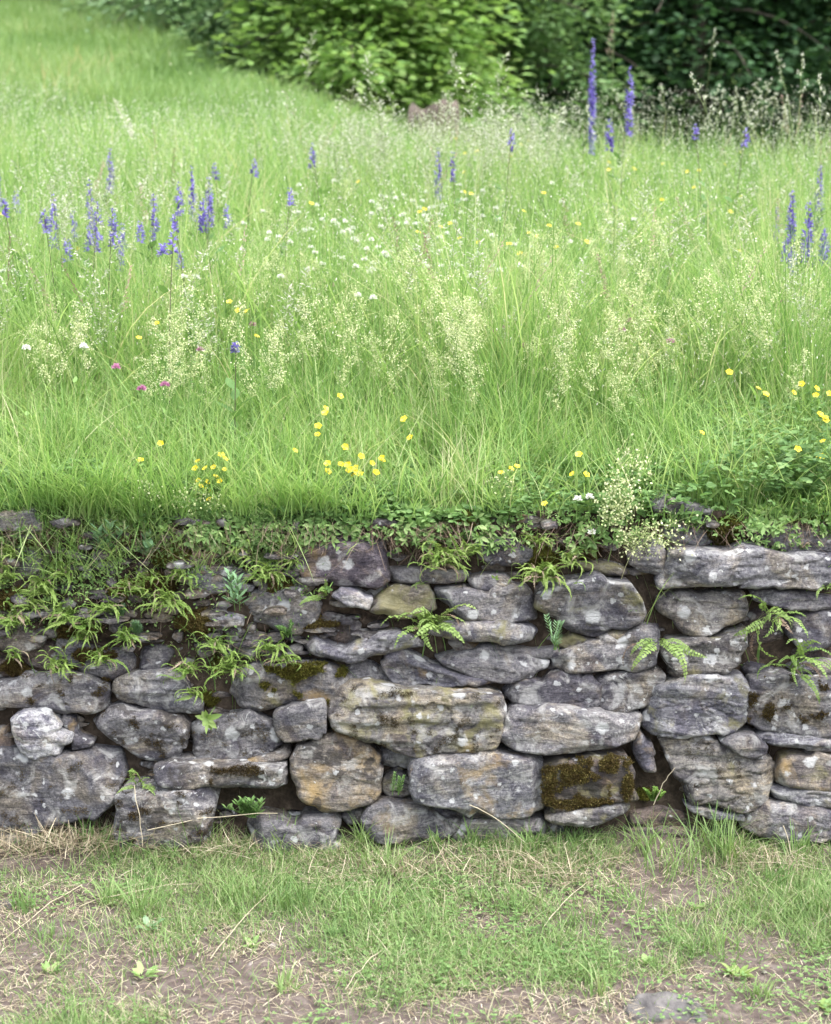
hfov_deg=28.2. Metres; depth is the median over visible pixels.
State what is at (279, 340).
bedstraw
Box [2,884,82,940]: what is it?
dry stalk
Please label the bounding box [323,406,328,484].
buttercup
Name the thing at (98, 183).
grass seed head
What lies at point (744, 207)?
grass seed head
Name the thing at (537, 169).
grass seed head
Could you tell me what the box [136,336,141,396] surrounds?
buttercup
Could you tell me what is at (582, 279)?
bedstraw
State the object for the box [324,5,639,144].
dark tree
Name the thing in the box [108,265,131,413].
grass seed head
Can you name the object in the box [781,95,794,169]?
grass seed head
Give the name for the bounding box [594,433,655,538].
bedstraw spray
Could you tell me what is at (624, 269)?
bedstraw
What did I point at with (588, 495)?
white clover
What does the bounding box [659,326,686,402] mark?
grass seed head
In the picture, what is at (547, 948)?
ground weed
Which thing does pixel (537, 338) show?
bedstraw
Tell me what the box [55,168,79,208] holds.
grass seed head
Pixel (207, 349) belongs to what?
grass seed head
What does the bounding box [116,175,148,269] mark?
grass seed head
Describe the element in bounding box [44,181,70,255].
grass seed head
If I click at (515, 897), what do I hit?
grass tuft
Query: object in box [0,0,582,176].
hill grass
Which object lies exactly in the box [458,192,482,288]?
grass seed head
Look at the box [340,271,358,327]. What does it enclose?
bedstraw
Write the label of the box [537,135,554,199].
grass seed head
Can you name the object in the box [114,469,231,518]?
grass tuft
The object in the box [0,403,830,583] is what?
turf fringe
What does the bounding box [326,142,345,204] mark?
grass seed head
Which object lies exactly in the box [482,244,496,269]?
bedstraw
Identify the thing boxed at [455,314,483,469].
bedstraw
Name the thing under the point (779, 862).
dry stalk
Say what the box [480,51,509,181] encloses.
grass seed head
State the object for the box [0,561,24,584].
fern
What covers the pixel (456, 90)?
grass seed head
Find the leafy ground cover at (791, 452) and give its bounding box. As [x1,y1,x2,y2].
[0,362,830,552]
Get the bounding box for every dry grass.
[0,811,200,870]
[110,816,299,865]
[247,832,490,886]
[391,830,702,887]
[633,829,830,881]
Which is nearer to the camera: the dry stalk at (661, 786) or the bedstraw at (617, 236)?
the dry stalk at (661, 786)
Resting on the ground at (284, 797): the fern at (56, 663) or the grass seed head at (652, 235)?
the grass seed head at (652, 235)
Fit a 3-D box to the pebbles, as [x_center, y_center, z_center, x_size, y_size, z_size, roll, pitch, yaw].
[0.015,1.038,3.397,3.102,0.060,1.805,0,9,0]
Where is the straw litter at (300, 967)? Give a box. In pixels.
[0,832,830,1023]
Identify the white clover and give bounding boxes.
[570,495,581,520]
[580,493,593,519]
[587,529,597,552]
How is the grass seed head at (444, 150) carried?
on the ground at (284, 797)
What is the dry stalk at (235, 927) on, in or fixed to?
on the ground at (284, 797)
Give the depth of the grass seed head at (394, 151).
7.76 m
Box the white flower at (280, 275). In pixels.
[277,273,297,351]
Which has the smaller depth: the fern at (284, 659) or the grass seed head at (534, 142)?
the fern at (284, 659)
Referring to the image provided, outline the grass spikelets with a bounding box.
[0,71,830,404]
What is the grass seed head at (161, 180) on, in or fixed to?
on the ground at (284, 797)
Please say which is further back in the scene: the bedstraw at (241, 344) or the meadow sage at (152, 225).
the meadow sage at (152, 225)
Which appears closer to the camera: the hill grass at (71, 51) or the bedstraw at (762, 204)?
the bedstraw at (762, 204)
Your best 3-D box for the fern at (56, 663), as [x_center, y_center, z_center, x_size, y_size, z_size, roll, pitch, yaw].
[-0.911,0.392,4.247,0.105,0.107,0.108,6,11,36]
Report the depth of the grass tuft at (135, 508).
4.24 m
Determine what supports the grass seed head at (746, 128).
on the ground at (284, 797)
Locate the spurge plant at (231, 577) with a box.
[221,567,248,610]
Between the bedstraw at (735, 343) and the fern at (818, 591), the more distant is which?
the bedstraw at (735, 343)
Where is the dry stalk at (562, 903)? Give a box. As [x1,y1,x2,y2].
[544,882,586,925]
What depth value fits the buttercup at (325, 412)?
4.25 m
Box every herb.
[643,786,665,800]
[799,540,809,549]
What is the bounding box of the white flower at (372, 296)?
[369,294,384,379]
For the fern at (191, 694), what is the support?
attached to the dry stone wall
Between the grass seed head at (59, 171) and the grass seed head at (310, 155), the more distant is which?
the grass seed head at (310, 155)
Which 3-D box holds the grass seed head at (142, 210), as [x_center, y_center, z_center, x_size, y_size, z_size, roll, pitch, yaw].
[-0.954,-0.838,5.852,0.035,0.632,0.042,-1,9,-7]
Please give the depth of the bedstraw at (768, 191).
7.04 m
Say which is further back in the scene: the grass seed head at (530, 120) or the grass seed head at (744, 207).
the grass seed head at (530, 120)
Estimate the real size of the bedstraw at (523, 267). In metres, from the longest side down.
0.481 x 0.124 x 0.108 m
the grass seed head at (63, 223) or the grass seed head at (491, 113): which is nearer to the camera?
the grass seed head at (63, 223)
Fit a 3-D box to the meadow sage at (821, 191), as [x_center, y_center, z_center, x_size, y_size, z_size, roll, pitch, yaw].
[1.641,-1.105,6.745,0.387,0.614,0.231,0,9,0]
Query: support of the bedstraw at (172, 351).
on the ground at (284, 797)
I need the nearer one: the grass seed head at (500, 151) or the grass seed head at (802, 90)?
the grass seed head at (802, 90)
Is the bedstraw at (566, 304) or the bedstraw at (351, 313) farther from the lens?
the bedstraw at (566, 304)
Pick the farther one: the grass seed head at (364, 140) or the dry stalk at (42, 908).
the grass seed head at (364, 140)
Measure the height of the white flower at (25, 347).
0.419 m
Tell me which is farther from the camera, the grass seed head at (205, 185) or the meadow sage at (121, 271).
the grass seed head at (205, 185)
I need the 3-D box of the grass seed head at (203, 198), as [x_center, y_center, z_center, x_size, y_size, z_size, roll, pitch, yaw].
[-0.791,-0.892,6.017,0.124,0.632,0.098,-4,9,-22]
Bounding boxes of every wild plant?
[90,519,127,551]
[136,529,158,557]
[222,795,264,817]
[275,619,294,637]
[544,614,564,649]
[817,522,830,536]
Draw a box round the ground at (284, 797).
[0,5,830,1023]
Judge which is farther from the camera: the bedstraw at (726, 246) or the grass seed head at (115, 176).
the grass seed head at (115, 176)
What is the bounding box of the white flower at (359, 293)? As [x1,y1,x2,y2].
[354,291,372,357]
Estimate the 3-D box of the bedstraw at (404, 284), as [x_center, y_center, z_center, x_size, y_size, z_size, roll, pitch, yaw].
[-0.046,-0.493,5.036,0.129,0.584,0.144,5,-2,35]
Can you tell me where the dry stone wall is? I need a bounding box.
[0,488,830,853]
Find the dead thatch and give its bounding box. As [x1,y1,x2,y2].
[0,519,830,576]
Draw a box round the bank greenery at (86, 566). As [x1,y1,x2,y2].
[0,490,400,693]
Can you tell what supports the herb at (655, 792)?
attached to the dry stone wall
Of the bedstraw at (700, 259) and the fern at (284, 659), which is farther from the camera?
the bedstraw at (700, 259)
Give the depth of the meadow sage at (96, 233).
5.46 m
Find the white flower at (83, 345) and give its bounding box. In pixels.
[68,342,87,488]
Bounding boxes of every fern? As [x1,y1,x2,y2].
[0,539,33,563]
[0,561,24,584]
[0,601,41,638]
[4,646,28,666]
[6,581,51,621]
[12,569,64,615]
[32,558,81,595]
[34,598,78,637]
[36,646,86,681]
[53,604,106,634]
[65,627,98,648]
[74,583,127,624]
[81,644,129,673]
[98,620,148,662]
[105,572,158,597]
[117,768,154,794]
[131,568,162,583]
[134,577,195,629]
[153,563,197,594]
[157,645,208,684]
[174,686,206,703]
[185,627,236,662]
[194,651,259,686]
[216,539,252,566]
[238,560,298,589]
[251,631,294,665]
[262,650,301,669]
[273,550,303,570]
[299,580,327,605]
[382,603,476,650]
[390,771,404,794]
[407,534,470,582]
[450,533,488,562]
[508,558,584,601]
[518,529,554,551]
[554,546,593,578]
[622,638,706,681]
[734,594,808,663]
[757,639,830,703]
[816,583,830,597]
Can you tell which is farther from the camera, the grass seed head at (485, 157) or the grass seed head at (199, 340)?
the grass seed head at (485, 157)
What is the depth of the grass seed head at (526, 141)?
8.40 m
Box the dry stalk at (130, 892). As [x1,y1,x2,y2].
[79,883,199,906]
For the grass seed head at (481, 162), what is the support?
on the ground at (284, 797)
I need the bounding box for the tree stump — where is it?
[405,99,460,146]
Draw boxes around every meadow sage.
[0,177,21,239]
[0,198,32,310]
[39,209,69,371]
[47,194,93,310]
[62,202,106,329]
[69,179,127,296]
[88,208,124,357]
[103,148,118,231]
[116,248,136,340]
[134,194,164,353]
[149,230,187,416]
[163,182,187,285]
[163,252,191,333]
[169,213,207,380]
[184,165,213,238]
[197,198,231,350]
[199,177,231,254]
[210,163,233,254]
[215,341,253,462]
[231,158,258,246]
[270,187,295,293]
[308,143,331,226]
[433,148,453,218]
[449,152,464,246]
[488,129,515,254]
[571,38,596,189]
[604,66,634,217]
[692,124,718,241]
[719,128,749,229]
[772,165,829,256]
[781,201,824,298]
[783,190,830,304]
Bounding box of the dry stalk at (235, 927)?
[210,891,271,958]
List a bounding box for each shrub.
[51,0,264,68]
[56,0,357,83]
[167,0,387,112]
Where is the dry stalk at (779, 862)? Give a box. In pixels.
[738,862,825,869]
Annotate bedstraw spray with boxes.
[133,461,162,510]
[159,479,232,518]
[486,469,519,505]
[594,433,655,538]
[610,511,697,560]
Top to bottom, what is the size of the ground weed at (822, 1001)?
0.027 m
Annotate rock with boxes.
[0,899,15,908]
[623,991,707,1022]
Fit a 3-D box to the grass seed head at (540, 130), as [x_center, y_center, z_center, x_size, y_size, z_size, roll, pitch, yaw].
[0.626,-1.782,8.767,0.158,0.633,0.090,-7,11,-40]
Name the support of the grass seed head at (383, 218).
on the ground at (284, 797)
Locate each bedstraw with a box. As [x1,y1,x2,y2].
[15,320,51,454]
[32,292,68,430]
[33,322,86,455]
[70,300,96,456]
[130,352,161,449]
[141,314,190,464]
[157,308,187,410]
[157,308,190,456]
[161,264,194,395]
[173,286,214,464]
[173,346,198,436]
[189,342,215,433]
[220,299,262,472]
[239,255,270,371]
[246,241,272,287]
[253,206,299,261]
[255,326,282,467]
[259,320,297,473]
[264,250,297,330]
[273,331,309,391]
[285,250,311,316]
[289,221,310,259]
[297,293,330,451]
[298,259,323,353]
[304,257,330,338]
[306,279,328,317]
[322,180,351,253]
[326,301,358,446]
[337,285,373,412]
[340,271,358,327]
[349,256,389,357]
[364,331,390,419]
[375,305,417,470]
[388,240,431,342]
[390,254,431,395]
[399,246,421,326]
[413,291,441,376]
[416,282,445,448]
[422,350,451,458]
[425,269,467,455]
[437,289,490,367]
[439,296,477,457]
[443,322,476,461]
[450,297,487,449]
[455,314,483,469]
[459,316,489,476]
[467,285,501,367]
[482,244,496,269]
[486,221,514,274]
[488,178,510,231]
[504,176,523,213]
[508,244,539,290]
[511,243,553,311]
[512,250,547,322]
[517,337,546,374]
[523,286,556,392]
[524,226,540,272]
[525,230,558,316]
[531,349,576,430]
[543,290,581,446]
[544,326,576,487]
[545,257,568,296]
[545,269,578,391]
[546,230,581,304]
[553,285,577,330]
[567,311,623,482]
[573,265,591,310]
[581,223,607,286]
[583,234,615,306]
[593,206,612,253]
[597,276,630,411]
[599,249,628,293]
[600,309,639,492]
[604,212,628,281]
[604,370,635,464]
[610,227,628,275]
[617,255,637,295]
[619,268,650,420]
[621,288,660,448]
[623,347,664,451]
[624,232,664,364]
[637,217,678,346]
[652,305,683,405]
[662,297,684,377]
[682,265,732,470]
[693,247,711,276]
[695,273,723,369]
[711,257,734,309]
[717,228,737,292]
[721,276,754,392]
[731,250,778,378]
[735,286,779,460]
[739,331,767,436]
[749,239,774,344]
[755,191,771,227]
[758,173,783,227]
[767,272,792,323]
[774,289,793,353]
[776,232,828,346]
[784,348,812,427]
[796,282,824,360]
[808,296,830,350]
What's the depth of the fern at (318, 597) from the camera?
4.25 m
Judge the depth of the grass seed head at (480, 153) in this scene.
7.50 m
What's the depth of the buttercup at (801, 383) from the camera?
4.32 m
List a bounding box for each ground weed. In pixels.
[41,961,63,973]
[132,960,159,977]
[135,915,165,929]
[243,934,264,948]
[323,926,347,933]
[458,981,478,990]
[536,944,555,954]
[638,953,652,963]
[686,900,705,909]
[720,962,758,977]
[817,997,830,1012]
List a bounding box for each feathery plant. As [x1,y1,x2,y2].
[111,603,126,615]
[130,620,142,634]
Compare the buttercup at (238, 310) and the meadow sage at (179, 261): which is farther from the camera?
the meadow sage at (179, 261)
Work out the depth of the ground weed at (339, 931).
3.83 m
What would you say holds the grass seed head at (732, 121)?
on the ground at (284, 797)
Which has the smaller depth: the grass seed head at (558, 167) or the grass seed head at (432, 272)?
the grass seed head at (432, 272)
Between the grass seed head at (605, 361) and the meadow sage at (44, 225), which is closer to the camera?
the grass seed head at (605, 361)
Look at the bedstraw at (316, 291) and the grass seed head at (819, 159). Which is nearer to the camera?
the bedstraw at (316, 291)
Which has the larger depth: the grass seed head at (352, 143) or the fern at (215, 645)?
the grass seed head at (352, 143)
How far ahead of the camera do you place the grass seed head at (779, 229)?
5.56 m
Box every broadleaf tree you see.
[113,0,405,117]
[185,0,557,145]
[284,0,540,160]
[371,0,666,169]
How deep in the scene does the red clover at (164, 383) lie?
4.39 m
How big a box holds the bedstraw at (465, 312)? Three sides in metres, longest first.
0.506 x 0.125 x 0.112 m
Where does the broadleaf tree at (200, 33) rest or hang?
on the ground at (284, 797)
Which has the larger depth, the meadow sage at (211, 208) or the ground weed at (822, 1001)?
the meadow sage at (211, 208)
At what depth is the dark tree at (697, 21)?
20.58 m
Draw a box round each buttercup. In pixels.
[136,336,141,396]
[157,441,163,468]
[189,465,197,484]
[235,308,251,388]
[312,432,323,484]
[315,423,328,480]
[322,409,334,476]
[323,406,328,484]
[331,462,343,496]
[337,393,346,499]
[337,444,347,488]
[339,461,350,493]
[347,453,363,485]
[362,461,374,490]
[368,469,379,496]
[378,455,384,491]
[399,435,412,466]
[401,415,414,497]
[514,464,523,504]
[541,501,553,512]
[566,471,573,502]
[575,451,587,487]
[584,471,591,498]
[726,369,742,473]
[756,386,774,505]
[763,391,775,504]
[792,390,803,507]
[794,446,801,494]
[796,381,804,506]
[797,390,830,499]
[798,385,819,498]
[809,416,829,500]
[811,392,818,500]
[814,411,823,503]
[818,439,827,502]
[821,415,830,503]
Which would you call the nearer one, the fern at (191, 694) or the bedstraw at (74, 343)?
the fern at (191, 694)
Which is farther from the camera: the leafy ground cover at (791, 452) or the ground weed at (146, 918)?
the leafy ground cover at (791, 452)
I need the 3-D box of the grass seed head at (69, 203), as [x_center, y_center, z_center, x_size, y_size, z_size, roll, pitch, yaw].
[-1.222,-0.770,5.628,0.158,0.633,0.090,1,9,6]
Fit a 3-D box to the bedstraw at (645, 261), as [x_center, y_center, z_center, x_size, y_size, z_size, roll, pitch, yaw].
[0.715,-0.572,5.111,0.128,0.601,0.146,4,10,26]
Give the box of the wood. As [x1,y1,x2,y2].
[151,0,830,168]
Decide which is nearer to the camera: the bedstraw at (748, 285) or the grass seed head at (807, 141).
the bedstraw at (748, 285)
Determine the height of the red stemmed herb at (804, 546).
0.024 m
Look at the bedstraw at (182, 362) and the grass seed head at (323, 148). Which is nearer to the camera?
the bedstraw at (182, 362)
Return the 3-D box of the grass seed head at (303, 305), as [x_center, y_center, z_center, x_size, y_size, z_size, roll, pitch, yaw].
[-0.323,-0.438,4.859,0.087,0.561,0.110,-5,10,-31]
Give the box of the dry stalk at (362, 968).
[345,951,380,989]
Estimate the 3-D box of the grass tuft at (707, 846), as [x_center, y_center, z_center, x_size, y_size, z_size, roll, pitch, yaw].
[0.789,0.814,4.260,0.294,0.173,0.333,0,9,0]
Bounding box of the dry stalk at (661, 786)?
[653,768,674,804]
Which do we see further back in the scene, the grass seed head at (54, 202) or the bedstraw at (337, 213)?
the bedstraw at (337, 213)
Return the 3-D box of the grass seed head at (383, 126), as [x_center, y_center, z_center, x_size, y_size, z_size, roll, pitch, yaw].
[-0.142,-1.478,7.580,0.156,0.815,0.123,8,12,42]
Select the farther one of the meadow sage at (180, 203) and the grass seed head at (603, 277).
the meadow sage at (180, 203)
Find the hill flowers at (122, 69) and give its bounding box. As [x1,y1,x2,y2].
[6,3,303,126]
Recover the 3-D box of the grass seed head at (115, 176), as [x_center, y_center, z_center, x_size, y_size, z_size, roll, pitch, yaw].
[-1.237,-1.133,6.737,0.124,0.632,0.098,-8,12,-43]
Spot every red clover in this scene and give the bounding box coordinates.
[111,363,135,427]
[136,384,146,465]
[159,380,169,465]
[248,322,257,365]
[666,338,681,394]
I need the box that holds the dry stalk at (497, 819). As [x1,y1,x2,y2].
[470,805,523,841]
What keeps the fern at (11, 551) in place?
attached to the dry stone wall
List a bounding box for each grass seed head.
[0,245,45,404]
[0,278,17,430]
[0,308,12,400]
[6,232,12,389]
[10,159,36,223]
[10,233,57,413]
[23,177,53,250]
[29,267,94,434]
[42,158,71,199]
[44,131,66,182]
[44,152,68,193]
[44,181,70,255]
[50,191,74,258]
[50,199,86,278]
[51,195,80,289]
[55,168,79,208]
[57,192,83,279]
[60,260,115,417]
[65,287,92,400]
[66,169,81,220]
[68,175,93,228]
[69,268,107,397]
[74,248,124,394]
[77,158,103,207]
[78,163,104,225]
[80,194,114,280]
[80,303,107,399]
[82,301,124,424]
[84,162,103,235]
[84,185,113,259]
[85,189,108,280]
[93,179,115,227]
[94,170,116,230]
[96,214,143,364]
[97,131,120,180]
[97,154,125,206]
[106,163,129,222]
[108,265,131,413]
[110,199,147,281]
[113,98,150,194]
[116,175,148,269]
[123,181,151,244]
[136,180,168,268]
[137,158,164,230]
[138,176,168,257]
[138,184,148,257]
[152,127,158,169]
[152,159,173,239]
[158,188,193,261]
[166,240,212,389]
[168,148,176,237]
[168,163,186,235]
[175,182,206,254]
[179,285,210,410]
[181,304,216,405]
[182,173,211,251]
[184,178,213,256]
[187,317,220,417]
[194,323,226,406]
[204,180,231,245]
[217,162,240,205]
[221,214,255,327]
[236,225,246,404]
[247,127,270,199]
[263,200,299,313]
[271,280,298,421]
[273,136,296,191]
[280,89,317,209]
[280,127,298,180]
[280,290,306,414]
[283,133,308,193]
[285,189,310,272]
[289,266,319,379]
[297,119,317,195]
[298,161,322,220]
[300,31,317,154]
[302,136,328,220]
[309,131,329,185]
[310,121,327,156]
[314,128,333,201]
[317,113,333,163]
[317,133,331,200]
[319,126,339,194]
[324,139,349,214]
[326,136,346,191]
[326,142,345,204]
[330,127,351,182]
[331,122,349,154]
[334,100,367,208]
[335,124,353,183]
[335,146,357,227]
[337,195,369,300]
[339,77,366,169]
[340,152,359,232]
[343,121,360,161]
[343,123,365,169]
[344,118,358,146]
[346,126,365,182]
[352,126,371,166]
[356,51,383,189]
[358,96,392,191]
[358,128,372,161]
[358,131,375,162]
[360,136,383,193]
[361,143,378,190]
[361,143,388,209]
[366,133,389,207]
[367,95,397,193]
[368,100,395,202]
[369,100,393,234]
[369,134,393,189]
[370,191,398,269]
[376,164,402,232]
[376,200,408,267]
[377,137,397,184]
[381,143,401,187]
[383,88,413,193]
[383,233,430,396]
[386,134,408,195]
[390,118,405,177]
[392,122,405,181]
[392,217,405,379]
[393,119,407,156]
[393,205,432,340]
[394,121,412,161]
[397,218,433,377]
[405,128,425,164]
[411,121,429,153]
[412,116,427,144]
[412,202,446,326]
[413,123,433,167]
[415,146,439,227]
[416,126,444,199]
[417,158,445,228]
[421,112,442,178]
[422,100,455,196]
[422,126,438,164]
[423,232,450,379]
[424,91,451,181]
[425,153,456,212]
[427,133,451,182]
[429,92,455,200]
[436,134,454,165]
[436,223,465,331]
[437,133,454,198]
[443,239,504,382]
[443,309,468,419]
[444,95,476,185]
[444,132,469,203]
[447,110,461,151]
[448,48,467,231]
[456,110,470,173]
[457,66,496,236]
[458,130,479,206]
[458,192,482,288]
[460,131,476,194]
[461,234,496,378]
[462,252,496,376]
[467,116,482,162]
[470,133,491,189]
[470,140,489,204]
[472,143,493,207]
[474,128,490,161]
[474,131,496,180]
[477,108,503,227]
[478,111,510,239]
[478,136,501,194]
[479,109,492,150]
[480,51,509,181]
[485,101,526,232]
[485,102,514,191]
[489,119,500,202]
[494,100,521,201]
[494,133,509,193]
[498,146,521,204]
[498,255,552,377]
[499,105,529,235]
[499,302,521,377]
[511,90,537,163]
[511,142,538,225]
[514,127,532,199]
[516,130,539,189]
[518,107,548,225]
[519,108,533,154]
[520,125,542,186]
[524,105,538,137]
[524,105,565,241]
[525,122,540,157]
[526,145,548,226]
[527,115,547,164]
[527,140,555,210]
[529,136,548,204]
[535,109,565,229]
[537,88,565,164]
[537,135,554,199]
[541,130,558,173]
[542,144,569,225]
[543,120,564,152]
[546,319,580,380]
[550,131,568,179]
[552,88,582,200]
[558,125,580,185]
[558,146,587,228]
[558,164,586,238]
[560,199,572,275]
[565,166,588,222]
[567,253,600,438]
[568,129,584,162]
[576,149,604,218]
[581,104,595,136]
[589,324,625,418]
[596,254,629,416]
[601,204,634,311]
[606,11,614,165]
[612,89,648,171]
[612,146,630,223]
[617,222,647,293]
[619,187,652,287]
[630,175,654,257]
[646,207,656,289]
[651,216,683,383]
[657,82,672,163]
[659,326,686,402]
[661,200,691,330]
[663,211,704,353]
[676,197,708,289]
[690,73,748,254]
[699,84,720,155]
[700,28,717,161]
[703,117,712,185]
[706,89,725,177]
[708,245,766,400]
[716,126,735,181]
[718,78,761,171]
[718,215,760,331]
[719,207,757,293]
[720,95,761,201]
[721,181,752,238]
[724,93,776,204]
[725,183,758,275]
[726,83,766,168]
[726,95,736,179]
[731,86,745,163]
[741,78,771,170]
[741,97,764,181]
[755,329,785,399]
[763,92,778,170]
[769,180,794,227]
[773,99,788,179]
[775,49,799,182]
[775,198,786,272]
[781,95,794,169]
[783,94,797,172]
[783,277,818,410]
[786,254,815,402]
[791,93,802,185]
[795,52,808,215]
[797,127,815,163]
[797,161,822,213]
[797,295,828,391]
[800,183,830,249]
[811,72,829,253]
[819,142,824,176]
[823,134,830,173]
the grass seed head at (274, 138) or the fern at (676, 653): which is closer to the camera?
the fern at (676, 653)
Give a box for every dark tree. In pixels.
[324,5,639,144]
[462,0,713,166]
[492,0,828,167]
[514,0,830,180]
[598,0,830,176]
[623,0,830,177]
[740,2,830,159]
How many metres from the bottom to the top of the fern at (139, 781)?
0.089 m
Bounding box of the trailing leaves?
[0,499,830,567]
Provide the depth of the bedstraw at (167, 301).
4.97 m
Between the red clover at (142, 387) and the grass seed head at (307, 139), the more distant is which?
the grass seed head at (307, 139)
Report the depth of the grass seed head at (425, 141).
8.00 m
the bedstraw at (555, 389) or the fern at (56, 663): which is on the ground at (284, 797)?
the bedstraw at (555, 389)
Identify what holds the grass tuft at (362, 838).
on the ground at (284, 797)
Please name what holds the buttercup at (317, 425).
on the ground at (284, 797)
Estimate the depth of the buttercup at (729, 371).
4.40 m
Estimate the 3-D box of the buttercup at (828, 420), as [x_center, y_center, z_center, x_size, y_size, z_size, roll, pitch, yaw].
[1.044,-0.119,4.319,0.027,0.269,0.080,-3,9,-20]
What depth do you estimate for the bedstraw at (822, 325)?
5.02 m
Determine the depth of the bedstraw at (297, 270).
5.53 m
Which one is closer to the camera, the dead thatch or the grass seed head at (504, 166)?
the dead thatch
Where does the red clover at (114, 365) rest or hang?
on the ground at (284, 797)
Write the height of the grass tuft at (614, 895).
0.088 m
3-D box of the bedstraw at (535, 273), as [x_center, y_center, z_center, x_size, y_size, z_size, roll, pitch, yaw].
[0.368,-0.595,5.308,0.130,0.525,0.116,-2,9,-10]
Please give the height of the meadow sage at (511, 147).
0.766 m
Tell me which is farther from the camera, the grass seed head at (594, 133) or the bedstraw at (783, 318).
the grass seed head at (594, 133)
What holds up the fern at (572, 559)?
attached to the dry stone wall
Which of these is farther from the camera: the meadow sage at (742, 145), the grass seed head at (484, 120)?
the grass seed head at (484, 120)
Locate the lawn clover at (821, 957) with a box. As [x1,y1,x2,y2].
[0,842,830,1023]
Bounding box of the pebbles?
[0,856,830,1023]
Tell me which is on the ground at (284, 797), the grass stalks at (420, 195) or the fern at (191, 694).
the grass stalks at (420, 195)
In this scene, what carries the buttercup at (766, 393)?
on the ground at (284, 797)
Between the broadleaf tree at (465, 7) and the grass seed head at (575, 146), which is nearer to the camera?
the grass seed head at (575, 146)
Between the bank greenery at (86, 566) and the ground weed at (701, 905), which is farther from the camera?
the bank greenery at (86, 566)
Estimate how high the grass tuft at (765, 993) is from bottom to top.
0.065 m
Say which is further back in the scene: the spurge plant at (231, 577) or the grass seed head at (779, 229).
the grass seed head at (779, 229)
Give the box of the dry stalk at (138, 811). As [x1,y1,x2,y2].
[134,785,142,846]
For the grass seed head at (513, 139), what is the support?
on the ground at (284, 797)
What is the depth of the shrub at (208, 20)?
18.12 m
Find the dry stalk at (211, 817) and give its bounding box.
[147,813,276,830]
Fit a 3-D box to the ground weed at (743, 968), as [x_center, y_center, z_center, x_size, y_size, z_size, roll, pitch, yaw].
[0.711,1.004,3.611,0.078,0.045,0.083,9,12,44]
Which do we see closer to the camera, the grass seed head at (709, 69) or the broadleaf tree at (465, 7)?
the grass seed head at (709, 69)
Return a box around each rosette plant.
[195,707,221,733]
[325,582,332,592]
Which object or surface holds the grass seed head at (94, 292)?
on the ground at (284, 797)
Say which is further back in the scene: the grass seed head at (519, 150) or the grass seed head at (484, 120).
the grass seed head at (484, 120)
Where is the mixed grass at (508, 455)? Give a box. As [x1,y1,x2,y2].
[0,319,830,706]
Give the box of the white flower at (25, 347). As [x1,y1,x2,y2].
[21,344,36,475]
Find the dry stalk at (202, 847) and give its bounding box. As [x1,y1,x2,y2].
[166,847,240,853]
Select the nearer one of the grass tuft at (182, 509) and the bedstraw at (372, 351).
the grass tuft at (182, 509)
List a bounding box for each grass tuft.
[0,449,85,508]
[3,880,44,914]
[5,826,89,857]
[6,432,179,506]
[7,905,85,954]
[18,966,106,1013]
[19,523,91,564]
[22,449,158,518]
[58,811,113,850]
[68,472,165,522]
[71,861,140,907]
[85,811,139,861]
[96,861,194,922]
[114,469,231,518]
[119,835,225,874]
[124,921,208,975]
[186,804,239,847]
[195,859,277,914]
[200,467,305,516]
[202,454,357,519]
[250,860,336,916]
[253,454,356,512]
[256,956,312,993]
[257,808,296,851]
[319,876,409,921]
[333,485,383,523]
[335,818,442,885]
[336,807,385,854]
[376,898,448,941]
[414,825,452,853]
[429,908,508,957]
[443,815,515,849]
[459,484,517,515]
[461,874,550,922]
[499,819,547,851]
[528,827,610,853]
[540,891,614,938]
[568,955,624,998]
[584,869,659,912]
[604,806,678,869]
[633,816,722,887]
[666,793,776,863]
[669,913,760,959]
[686,806,774,866]
[725,972,795,1005]
[742,818,825,859]
[743,859,802,891]
[786,873,830,920]
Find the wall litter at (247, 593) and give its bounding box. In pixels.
[3,499,824,821]
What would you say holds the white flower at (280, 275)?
on the ground at (284, 797)
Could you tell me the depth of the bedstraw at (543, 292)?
4.81 m
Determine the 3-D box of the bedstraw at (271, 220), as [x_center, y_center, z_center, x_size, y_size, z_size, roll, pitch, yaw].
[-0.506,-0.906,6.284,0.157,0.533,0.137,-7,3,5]
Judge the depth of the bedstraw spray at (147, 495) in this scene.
4.23 m
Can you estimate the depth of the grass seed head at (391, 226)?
5.44 m
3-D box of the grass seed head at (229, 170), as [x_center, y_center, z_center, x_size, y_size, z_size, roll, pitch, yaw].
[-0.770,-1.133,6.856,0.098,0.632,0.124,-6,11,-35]
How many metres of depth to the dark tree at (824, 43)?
21.40 m
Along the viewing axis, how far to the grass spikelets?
7.40 m
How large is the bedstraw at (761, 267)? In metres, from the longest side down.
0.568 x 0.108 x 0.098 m
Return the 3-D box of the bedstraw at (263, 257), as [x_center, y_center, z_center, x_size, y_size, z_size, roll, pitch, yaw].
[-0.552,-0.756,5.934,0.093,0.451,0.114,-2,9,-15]
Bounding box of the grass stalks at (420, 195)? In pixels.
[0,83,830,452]
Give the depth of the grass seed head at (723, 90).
8.13 m
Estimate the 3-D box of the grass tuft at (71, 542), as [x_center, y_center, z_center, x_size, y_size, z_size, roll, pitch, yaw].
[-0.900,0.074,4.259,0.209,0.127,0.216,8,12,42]
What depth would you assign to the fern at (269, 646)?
4.26 m

